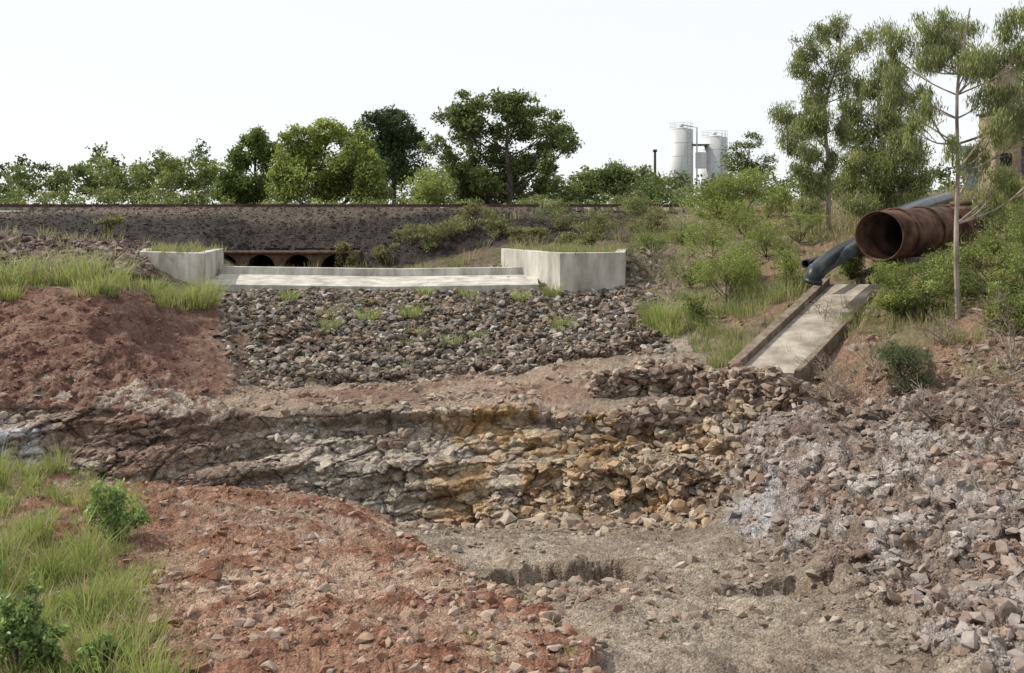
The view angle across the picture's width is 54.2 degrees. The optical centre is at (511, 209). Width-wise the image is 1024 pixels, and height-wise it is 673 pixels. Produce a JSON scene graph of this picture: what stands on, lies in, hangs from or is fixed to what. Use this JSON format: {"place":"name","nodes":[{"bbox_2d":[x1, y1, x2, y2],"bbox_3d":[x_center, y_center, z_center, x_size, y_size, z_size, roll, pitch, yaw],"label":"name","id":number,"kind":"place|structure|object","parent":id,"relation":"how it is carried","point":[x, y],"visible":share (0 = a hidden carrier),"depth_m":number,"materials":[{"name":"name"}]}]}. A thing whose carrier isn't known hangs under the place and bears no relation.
{"place":"outdoors","nodes":[
{"label":"outdoors","id":0,"kind":"place"},
{"bbox_2d":[0,186,1023,672],"bbox_3d":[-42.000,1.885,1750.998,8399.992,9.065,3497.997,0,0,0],"label":"ground","id":1,"kind":"structure","parent":0,"point":[510,434],"depth_m":18.33,"materials":[{"name":"soil"}]},
{"bbox_2d":[0,571,44,667],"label":"broadleaf weed","id":2,"kind":"object","parent":1,"relation":"on","point":[17,626],"visible":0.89,"depth_m":8.96,"materials":[{"name":"green plant"}]},
{"bbox_2d":[18,620,69,672],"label":"broadleaf weed","id":3,"kind":"object","parent":1,"relation":"on","point":[44,638],"visible":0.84,"depth_m":8.89,"materials":[{"name":"green plant"}]},
{"bbox_2d":[0,230,152,277],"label":"stone heap","id":4,"kind":"object","parent":1,"relation":"on","point":[34,242],"visible":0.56,"depth_m":34.16,"materials":[{"name":"stone"}]},
{"bbox_2d":[62,632,129,672],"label":"broadleaf weed","id":5,"kind":"object","parent":1,"relation":"on","point":[91,653],"visible":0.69,"depth_m":8.75,"materials":[{"name":"green plant"}]},
{"bbox_2d":[0,429,208,672],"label":"foreground grass","id":6,"kind":"structure","parent":1,"relation":"on","point":[129,638],"depth_m":11.23,"materials":[{"name":"plant"}]},
{"bbox_2d":[89,155,122,201],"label":"gum tree","id":7,"kind":"object","parent":1,"relation":"on","point":[108,176],"visible":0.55,"depth_m":84.01,"materials":[{"name":"green plant"}]},
{"bbox_2d":[96,213,127,234],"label":"shrub","id":8,"kind":"object","parent":1,"relation":"on","point":[112,221],"visible":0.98,"depth_m":44.25,"materials":[{"name":"green plant"}]},
{"bbox_2d":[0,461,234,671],"bbox_3d":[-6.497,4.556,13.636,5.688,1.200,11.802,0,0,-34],"label":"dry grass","id":9,"kind":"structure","parent":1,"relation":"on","point":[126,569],"depth_m":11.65,"materials":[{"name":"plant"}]},
{"bbox_2d":[0,245,235,310],"bbox_3d":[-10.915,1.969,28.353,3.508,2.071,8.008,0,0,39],"label":"bank grass","id":10,"kind":"structure","parent":1,"relation":"on","point":[206,297],"depth_m":27.27,"materials":[{"name":"plant"}]},
{"bbox_2d":[83,476,158,542],"bbox_3d":[-5.285,4.109,13.430,0.886,1.258,1.045,0,0,0],"label":"broadleaf weed","id":11,"kind":"object","parent":1,"relation":"on","point":[106,505],"visible":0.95,"depth_m":13.28,"materials":[{"name":"green plant"}]},
{"bbox_2d":[0,283,263,422],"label":"bank rubble","id":12,"kind":"object","parent":1,"relation":"on","point":[12,398],"visible":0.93,"depth_m":23.16,"materials":[{"name":"stone"}]},
{"bbox_2d":[118,160,152,203],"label":"gum tree","id":13,"kind":"object","parent":1,"relation":"on","point":[134,170],"visible":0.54,"depth_m":84.37,"materials":[{"name":"green plant"}]},
{"bbox_2d":[148,148,195,199],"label":"gum tree","id":14,"kind":"object","parent":1,"relation":"on","point":[166,172],"visible":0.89,"depth_m":79.66,"materials":[{"name":"green plant"}]},
{"bbox_2d":[140,248,223,286],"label":"concrete wing wall","id":15,"kind":"structure","parent":1,"relation":"on","point":[178,264],"depth_m":34.49,"materials":[{"name":"concrete"}]},
{"bbox_2d":[183,148,226,203],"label":"gum tree","id":16,"kind":"object","parent":1,"relation":"on","point":[205,171],"visible":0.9,"depth_m":82.07,"materials":[{"name":"green plant"}]},
{"bbox_2d":[210,124,289,203],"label":"broadleaf tree","id":17,"kind":"object","parent":1,"relation":"on","point":[240,186],"visible":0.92,"depth_m":76.61,"materials":[{"name":"green plant"}]},
{"bbox_2d":[224,248,360,266],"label":"brick culvert","id":18,"kind":"object","parent":1,"relation":"on","point":[277,258],"visible":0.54,"depth_m":45.20,"materials":[{"name":"brick"}]},
{"bbox_2d":[0,470,595,672],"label":"red gravel","id":19,"kind":"structure","parent":1,"relation":"on","point":[267,664],"depth_m":10.75,"materials":[{"name":"gravel"}]},
{"bbox_2d":[0,206,644,254],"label":"railway ballast","id":20,"kind":"structure","parent":1,"relation":"on","point":[250,242],"depth_m":49.22,"materials":[{"name":"gravel"}]},
{"bbox_2d":[0,204,684,210],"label":"railway track","id":21,"kind":"structure","parent":20,"relation":"on","point":[48,207],"depth_m":52.19,"materials":[{"name":"metal"}]},
{"bbox_2d":[263,117,394,203],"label":"broadleaf tree","id":22,"kind":"object","parent":1,"relation":"on","point":[355,170],"visible":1,"depth_m":72.88,"materials":[{"name":"green plant"}]},
{"bbox_2d":[334,241,360,267],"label":"shrub","id":23,"kind":"object","parent":1,"relation":"on","point":[351,259],"visible":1,"depth_m":44.84,"materials":[{"name":"green plant"}]},
{"bbox_2d":[205,266,537,291],"bbox_3d":[-4.825,2.631,35.425,11.450,1.138,2.850,0,0,0],"label":"concrete weir crest","id":24,"kind":"object","parent":1,"relation":"on","point":[246,278],"visible":0.68,"depth_m":35.51,"materials":[{"name":"concrete"}]},
{"bbox_2d":[370,242,399,261],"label":"shrub","id":25,"kind":"object","parent":1,"relation":"on","point":[380,252],"visible":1,"depth_m":46.52,"materials":[{"name":"green plant"}]},
{"bbox_2d":[0,184,770,207],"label":"hedge row","id":26,"kind":"object","parent":1,"relation":"on","point":[109,194],"visible":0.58,"depth_m":61.01,"materials":[{"name":"green plant"}]},
{"bbox_2d":[0,391,785,534],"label":"fallen rock","id":27,"kind":"object","parent":1,"relation":"on","point":[412,447],"visible":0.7,"depth_m":20.31,"materials":[{"name":"stone"}]},
{"bbox_2d":[354,103,434,203],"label":"fig tree","id":28,"kind":"object","parent":1,"relation":"on","point":[398,144],"visible":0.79,"depth_m":90.81,"materials":[{"name":"green plant"}]},
{"bbox_2d":[388,219,434,244],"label":"shrub","id":29,"kind":"object","parent":1,"relation":"on","point":[404,231],"visible":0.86,"depth_m":48.16,"materials":[{"name":"green plant"}]},
{"bbox_2d":[198,357,634,417],"bbox_3d":[-2.127,4.318,24.682,10.858,0.707,7.442,0,0,0],"label":"loose stone","id":30,"kind":"object","parent":1,"relation":"on","point":[331,400],"visible":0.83,"depth_m":23.19,"materials":[{"name":"stone"}]},
{"bbox_2d":[397,164,457,203],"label":"wattle tree","id":31,"kind":"object","parent":1,"relation":"on","point":[432,188],"visible":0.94,"depth_m":67.26,"materials":[{"name":"green plant"}]},
{"bbox_2d":[414,219,472,251],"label":"shrub","id":32,"kind":"object","parent":1,"relation":"on","point":[430,238],"visible":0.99,"depth_m":46.65,"materials":[{"name":"green plant"}]},
{"bbox_2d":[212,287,675,387],"bbox_3d":[-2.252,3.639,29.730,14.400,2.134,9.523,0,0,0],"label":"rock riprap","id":33,"kind":"object","parent":1,"relation":"on","point":[389,299],"visible":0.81,"depth_m":30.20,"materials":[{"name":"stone"}]},
{"bbox_2d":[273,281,578,345],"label":"riprap weeds","id":34,"kind":"object","parent":33,"relation":"on","point":[335,323],"visible":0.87,"depth_m":31.39,"materials":[{"name":"green plant"}]},
{"bbox_2d":[247,284,644,370],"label":"riprap weeds","id":35,"kind":"object","parent":1,"relation":"on","point":[372,302],"visible":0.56,"depth_m":31.63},
{"bbox_2d":[244,326,660,386],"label":"riprap toe stones","id":36,"kind":"object","parent":1,"relation":"on","point":[638,336],"visible":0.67,"depth_m":27.25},
{"bbox_2d":[425,214,486,238],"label":"shrub","id":37,"kind":"object","parent":1,"relation":"on","point":[457,217],"visible":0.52,"depth_m":48.19,"materials":[{"name":"green plant"}]},
{"bbox_2d":[454,201,488,219],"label":"shrub","id":38,"kind":"object","parent":1,"relation":"on","point":[472,209],"visible":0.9,"depth_m":49.48,"materials":[{"name":"green plant"}]},
{"bbox_2d":[0,137,964,211],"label":"distant trees","id":39,"kind":"object","parent":1,"relation":"on","point":[55,179],"visible":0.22,"depth_m":88.91,"materials":[{"name":"green plant"}]},
{"bbox_2d":[376,510,603,672],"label":"edge rubble","id":40,"kind":"object","parent":1,"relation":"on","point":[599,656],"visible":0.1,"depth_m":10.44,"materials":[{"name":"stone"}]},
{"bbox_2d":[475,207,515,239],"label":"shrub","id":41,"kind":"object","parent":1,"relation":"on","point":[499,223],"visible":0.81,"depth_m":47.31,"materials":[{"name":"green plant"}]},
{"bbox_2d":[416,86,584,207],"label":"broadleaf tree","id":42,"kind":"object","parent":1,"relation":"on","point":[473,175],"visible":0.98,"depth_m":75.87,"materials":[{"name":"green plant"}]},
{"bbox_2d":[0,175,1023,273],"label":"background grass","id":43,"kind":"structure","parent":1,"relation":"on","point":[835,229],"depth_m":40.53,"materials":[{"name":"plant"}]},
{"bbox_2d":[282,553,773,645],"bbox_3d":[0.382,4.816,11.924,5.179,1.294,4.634,0,0,40],"label":"sand bed rubble","id":44,"kind":"object","parent":1,"relation":"on","point":[542,593],"visible":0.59,"depth_m":11.77,"materials":[{"name":"stone"}]},
{"bbox_2d":[507,225,550,244],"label":"shrub","id":45,"kind":"object","parent":1,"relation":"on","point":[539,232],"visible":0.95,"depth_m":45.55,"materials":[{"name":"green plant"}]},
{"bbox_2d":[328,470,764,532],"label":"boulders","id":46,"kind":"object","parent":1,"relation":"on","point":[697,514],"visible":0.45,"depth_m":18.28,"materials":[{"name":"stone"}]},
{"bbox_2d":[528,199,584,229],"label":"shrub","id":47,"kind":"object","parent":1,"relation":"on","point":[556,210],"visible":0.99,"depth_m":47.88,"materials":[{"name":"green plant"}]},
{"bbox_2d":[501,248,625,293],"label":"concrete wing wall","id":48,"kind":"structure","parent":1,"relation":"on","point":[584,271],"depth_m":34.34,"materials":[{"name":"concrete"}]},
{"bbox_2d":[470,246,664,295],"bbox_3d":[1.393,2.186,36.879,9.230,1.486,7.864,0,0,0],"label":"backfill stone","id":49,"kind":"object","parent":1,"relation":"on","point":[635,280],"visible":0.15,"depth_m":35.35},
{"bbox_2d":[554,231,604,247],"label":"shrub","id":50,"kind":"object","parent":1,"relation":"on","point":[591,237],"visible":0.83,"depth_m":40.82,"materials":[{"name":"green plant"}]},
{"bbox_2d":[567,206,623,234],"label":"shrub","id":51,"kind":"object","parent":1,"relation":"on","point":[598,222],"visible":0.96,"depth_m":45.12,"materials":[{"name":"green plant"}]},
{"bbox_2d":[556,158,677,203],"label":"wattle tree","id":52,"kind":"object","parent":1,"relation":"on","point":[584,186],"visible":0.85,"depth_m":79.70,"materials":[{"name":"green plant"}]},
{"bbox_2d":[613,186,667,216],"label":"shrub","id":53,"kind":"object","parent":1,"relation":"on","point":[634,206],"visible":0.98,"depth_m":50.81,"materials":[{"name":"green plant"}]},
{"bbox_2d":[625,205,673,236],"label":"shrub","id":54,"kind":"object","parent":1,"relation":"on","point":[650,214],"visible":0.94,"depth_m":43.72,"materials":[{"name":"green plant"}]},
{"bbox_2d":[628,229,673,258],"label":"green shrub","id":55,"kind":"object","parent":1,"relation":"on","point":[650,239],"visible":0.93,"depth_m":37.66,"materials":[{"name":"green plant"}]},
{"bbox_2d":[556,397,757,521],"bbox_3d":[2.887,4.991,19.573,4.173,2.279,2.847,0,0,5],"label":"broken rock","id":56,"kind":"object","parent":1,"relation":"on","point":[639,484],"visible":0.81,"depth_m":19.54,"materials":[{"name":"stone"}]},
{"bbox_2d":[595,386,718,439],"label":"dry stone wall","id":57,"kind":"structure","parent":1,"relation":"on","point":[664,412],"depth_m":20.48,"materials":[{"name":"stone"}]},
{"bbox_2d":[634,292,689,336],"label":"grass tussock","id":58,"kind":"object","parent":1,"relation":"on","point":[656,315],"depth_m":28.92,"materials":[{"name":"plant"}]},
{"bbox_2d":[397,520,966,672],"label":"sand bed pebbles","id":59,"kind":"object","parent":1,"relation":"on","point":[918,664],"visible":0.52,"depth_m":11.29,"materials":[{"name":"stone"}]},
{"bbox_2d":[663,211,713,244],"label":"green shrub","id":60,"kind":"object","parent":1,"relation":"on","point":[682,229],"visible":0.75,"depth_m":40.76,"materials":[{"name":"green plant"}]},
{"bbox_2d":[667,257,711,287],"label":"green shrub","id":61,"kind":"object","parent":1,"relation":"on","point":[684,277],"visible":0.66,"depth_m":33.28,"materials":[{"name":"green plant"}]},
{"bbox_2d":[670,122,709,207],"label":"cement silo","id":62,"kind":"object","parent":1,"relation":"on","point":[681,147],"visible":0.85,"depth_m":148.59,"materials":[{"name":"white paint"}]},
{"bbox_2d":[585,356,811,411],"bbox_3d":[4.049,3.800,21.523,5.491,1.325,1.803,0,0,39],"label":"rock pile","id":63,"kind":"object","parent":1,"relation":"on","point":[771,388],"depth_m":21.68,"materials":[{"name":"stone"}]},
{"bbox_2d":[677,290,720,328],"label":"green shrub","id":64,"kind":"object","parent":1,"relation":"on","point":[692,302],"visible":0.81,"depth_m":28.62,"materials":[{"name":"green plant"}]},
{"bbox_2d":[672,210,743,265],"bbox_3d":[7.160,1.121,36.058,2.971,2.289,2.266,0,0,0],"label":"green shrub","id":65,"kind":"object","parent":1,"relation":"on","point":[720,237],"visible":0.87,"depth_m":35.89,"materials":[{"name":"green plant"}]},
{"bbox_2d":[701,130,727,201],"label":"cement silo","id":66,"kind":"object","parent":1,"relation":"on","point":[714,149],"visible":0.58,"depth_m":150.27,"materials":[{"name":"white paint"}]},
{"bbox_2d":[685,230,766,302],"bbox_3d":[6.435,1.920,29.812,2.423,2.621,2.809,0,0,0],"label":"green shrub","id":67,"kind":"object","parent":1,"relation":"on","point":[736,273],"visible":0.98,"depth_m":29.62,"materials":[{"name":"green plant"}]},
{"bbox_2d":[676,164,800,223],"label":"bush","id":68,"kind":"object","parent":1,"relation":"on","point":[726,189],"visible":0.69,"depth_m":46.78,"materials":[{"name":"green plant"}]},
{"bbox_2d":[667,251,814,368],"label":"slope grass","id":69,"kind":"structure","parent":1,"relation":"on","point":[747,297],"depth_m":27.92,"materials":[{"name":"plant"}]},
{"bbox_2d":[714,198,774,237],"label":"green shrub","id":70,"kind":"object","parent":1,"relation":"on","point":[733,216],"visible":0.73,"depth_m":40.23,"materials":[{"name":"green plant"}]},
{"bbox_2d":[715,131,778,183],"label":"gum tree","id":71,"kind":"object","parent":1,"relation":"on","point":[738,163],"visible":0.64,"depth_m":119.33,"materials":[{"name":"green plant"}]},
{"bbox_2d":[726,215,796,259],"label":"green shrub","id":72,"kind":"object","parent":1,"relation":"on","point":[767,238],"visible":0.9,"depth_m":33.91,"materials":[{"name":"green plant"}]},
{"bbox_2d":[771,247,807,289],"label":"green shrub","id":73,"kind":"object","parent":1,"relation":"on","point":[791,261],"visible":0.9,"depth_m":28.48,"materials":[{"name":"green plant"}]},
{"bbox_2d":[771,207,831,244],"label":"green shrub","id":74,"kind":"object","parent":1,"relation":"on","point":[801,216],"visible":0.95,"depth_m":35.36,"materials":[{"name":"green plant"}]},
{"bbox_2d":[728,278,881,381],"bbox_3d":[7.056,2.869,23.671,1.653,2.086,6.798,0,0,35],"label":"concrete chute","id":75,"kind":"object","parent":1,"relation":"on","point":[790,324],"visible":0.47,"depth_m":23.07,"materials":[{"name":"concrete"}]},
{"bbox_2d":[765,9,879,229],"bbox_3d":[11.672,-3.298,37.857,4.186,8.795,2.914,0,0,12],"label":"eucalyptus tree","id":76,"kind":"object","parent":1,"relation":"on","point":[815,124],"visible":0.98,"depth_m":37.57,"materials":[{"name":"green plant"}]},
{"bbox_2d":[624,188,1023,352],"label":"slope grass","id":77,"kind":"structure","parent":1,"relation":"on","point":[894,323],"depth_m":26.38,"materials":[{"name":"plant"}]},
{"bbox_2d":[790,349,858,402],"bbox_3d":[6.046,3.317,19.174,1.531,1.410,1.392,0,0,0],"label":"dry shrub","id":78,"kind":"object","parent":1,"relation":"on","point":[832,383],"visible":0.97,"depth_m":19.19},
{"bbox_2d":[638,212,1023,388],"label":"slope rubble","id":79,"kind":"object","parent":1,"relation":"on","point":[963,349],"visible":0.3,"depth_m":21.84,"materials":[{"name":"stone"}]},
{"bbox_2d":[836,252,865,278],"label":"green shrub","id":80,"kind":"object","parent":1,"relation":"on","point":[850,267],"visible":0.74,"depth_m":27.11,"materials":[{"name":"green plant"}]},
{"bbox_2d":[694,354,1023,672],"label":"rock scree","id":81,"kind":"structure","parent":1,"relation":"on","point":[984,614],"depth_m":13.11,"materials":[{"name":"stone"}]},
{"bbox_2d":[804,195,935,285],"bbox_3d":[10.735,0.650,29.044,0.519,2.357,12.346,0,0,36],"label":"poly pipe","id":82,"kind":"object","parent":1,"relation":"on","point":[820,266],"visible":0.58,"depth_m":24.45,"materials":[{"name":"plastic"}]},
{"bbox_2d":[840,318,903,383],"bbox_3d":[7.021,2.872,19.411,1.380,1.611,1.172,0,0,0],"label":"dry shrub","id":83,"kind":"object","parent":1,"relation":"on","point":[876,369],"visible":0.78,"depth_m":19.37,"materials":[{"name":"brown plant"}]},
{"bbox_2d":[807,192,953,278],"bbox_3d":[11.341,0.569,29.792,0.526,2.367,13.069,0,0,37],"label":"poly pipe","id":84,"kind":"object","parent":1,"relation":"on","point":[851,250],"visible":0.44,"depth_m":30.81,"materials":[{"name":"plastic"}]},
{"bbox_2d":[826,57,941,219],"bbox_3d":[14.876,-2.648,39.960,4.860,7.222,4.237,0,0,0],"label":"eucalyptus tree","id":85,"kind":"object","parent":1,"relation":"on","point":[850,192],"visible":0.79,"depth_m":39.67,"materials":[{"name":"green plant"}]},
{"bbox_2d":[866,260,925,292],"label":"green shrub","id":86,"kind":"object","parent":1,"relation":"on","point":[883,271],"visible":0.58,"depth_m":23.58,"materials":[{"name":"green plant"}]},
{"bbox_2d":[867,283,935,317],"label":"green shrub","id":87,"kind":"object","parent":1,"relation":"on","point":[890,301],"visible":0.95,"depth_m":22.22,"materials":[{"name":"green plant"}]},
{"bbox_2d":[871,337,942,392],"bbox_3d":[7.444,3.043,18.750,1.276,1.333,1.287,0,0,40],"label":"saltbush","id":88,"kind":"object","parent":1,"relation":"on","point":[909,358],"visible":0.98,"depth_m":18.57,"materials":[{"name":"green plant"}]},
{"bbox_2d":[855,204,964,268],"bbox_3d":[11.367,0.828,27.851,1.420,1.982,5.237,0,0,45],"label":"rusty steel pipe","id":89,"kind":"object","parent":1,"relation":"on","point":[893,234],"visible":0.81,"depth_m":26.91,"materials":[{"name":"metal"}]},
{"bbox_2d":[883,375,963,423],"bbox_3d":[6.821,3.178,16.300,1.138,1.101,1.289,0,0,-43],"label":"dry shrub","id":90,"kind":"object","parent":1,"relation":"on","point":[927,414],"visible":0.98,"depth_m":16.33,"materials":[{"name":"brown plant"}]},
{"bbox_2d":[878,259,977,315],"bbox_3d":[9.215,1.833,22.110,1.848,1.578,1.792,0,0,0],"label":"green shrub","id":91,"kind":"object","parent":1,"relation":"on","point":[935,284],"visible":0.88,"depth_m":22.07,"materials":[{"name":"green plant"}]},
{"bbox_2d":[903,304,973,349],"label":"dry shrub","id":92,"kind":"object","parent":1,"relation":"on","point":[942,339],"visible":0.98,"depth_m":20.10,"materials":[{"name":"brown plant"}]},
{"bbox_2d":[858,0,1023,318],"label":"eucalyptus tree","id":93,"kind":"object","parent":1,"relation":"on","point":[943,44],"visible":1,"depth_m":21.45,"materials":[{"name":"green plant"}]},
{"bbox_2d":[920,248,985,296],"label":"green shrub","id":94,"kind":"object","parent":1,"relation":"on","point":[939,263],"visible":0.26,"depth_m":22.85,"materials":[{"name":"green plant"}]},
{"bbox_2d":[950,201,988,240],"bbox_3d":[13.040,0.457,29.045,1.000,1.405,1.200,0,0,-43],"label":"pipe valve chamber","id":95,"kind":"object","parent":1,"relation":"on","point":[963,212],"visible":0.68,"depth_m":28.46,"materials":[{"name":"metal"}]},
{"bbox_2d":[920,375,1023,433],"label":"dry shrub","id":96,"kind":"object","parent":1,"relation":"on","point":[992,414],"visible":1,"depth_m":15.28,"materials":[{"name":"brown plant"}]},
{"bbox_2d":[944,235,1012,267],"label":"green shrub","id":97,"kind":"object","parent":1,"relation":"on","point":[993,242],"visible":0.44,"depth_m":24.39,"materials":[{"name":"green plant"}]},
{"bbox_2d":[935,234,1023,299],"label":"green shrub","id":98,"kind":"object","parent":1,"relation":"on","point":[968,254],"visible":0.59,"depth_m":21.70,"materials":[{"name":"green plant"}]},
{"bbox_2d":[951,284,1023,333],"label":"dry shrub","id":99,"kind":"object","parent":1,"relation":"on","point":[981,316],"visible":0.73,"depth_m":19.53,"materials":[{"name":"brown plant"}]},
{"bbox_2d":[972,187,1023,253],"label":"green shrub","id":100,"kind":"object","parent":1,"relation":"on","point":[988,233],"visible":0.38,"depth_m":25.05,"materials":[{"name":"green plant"}]},
{"bbox_2d":[976,110,1023,188],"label":"plant tower","id":101,"kind":"structure","parent":1,"relation":"on","point":[1015,159],"depth_m":83.50,"materials":[{"name":"metal"}]},
{"bbox_2d":[976,304,1023,379],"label":"dry shrub","id":102,"kind":"object","parent":1,"relation":"on","point":[1009,355],"visible":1,"depth_m":17.00,"materials":[{"name":"brown plant"}]},
{"bbox_2d":[980,280,1023,334],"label":"green shrub","id":103,"kind":"object","parent":1,"relation":"on","point":[1017,303],"visible":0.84,"depth_m":19.42,"materials":[{"name":"green plant"}]},
{"bbox_2d":[988,249,1023,307],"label":"green shrub","id":104,"kind":"object","parent":1,"relation":"on","point":[1016,269],"visible":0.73,"depth_m":20.80,"materials":[{"name":"green plant"}]},
{"bbox_2d":[1001,208,1023,257],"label":"green shrub","id":105,"kind":"object","parent":1,"relation":"on","point":[1017,233],"visible":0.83,"depth_m":23.27,"materials":[{"name":"green plant"}]},
{"bbox_2d":[0,0,1023,207],"label":"sky","id":106,"kind":"structure","parent":0,"point":[139,77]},
{"bbox_3d":[1.975,1.562,36.825,4.350,0.137,5.350,0,0,0],"label":"soil fill","id":107,"kind":"object","parent":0,"visible":0},
{"bbox_2d":[139,237,629,255],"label":"grass","id":108,"kind":"structure","parent":107,"relation":"on","point":[572,248],"depth_m":36.27,"materials":[{"name":"plant"}]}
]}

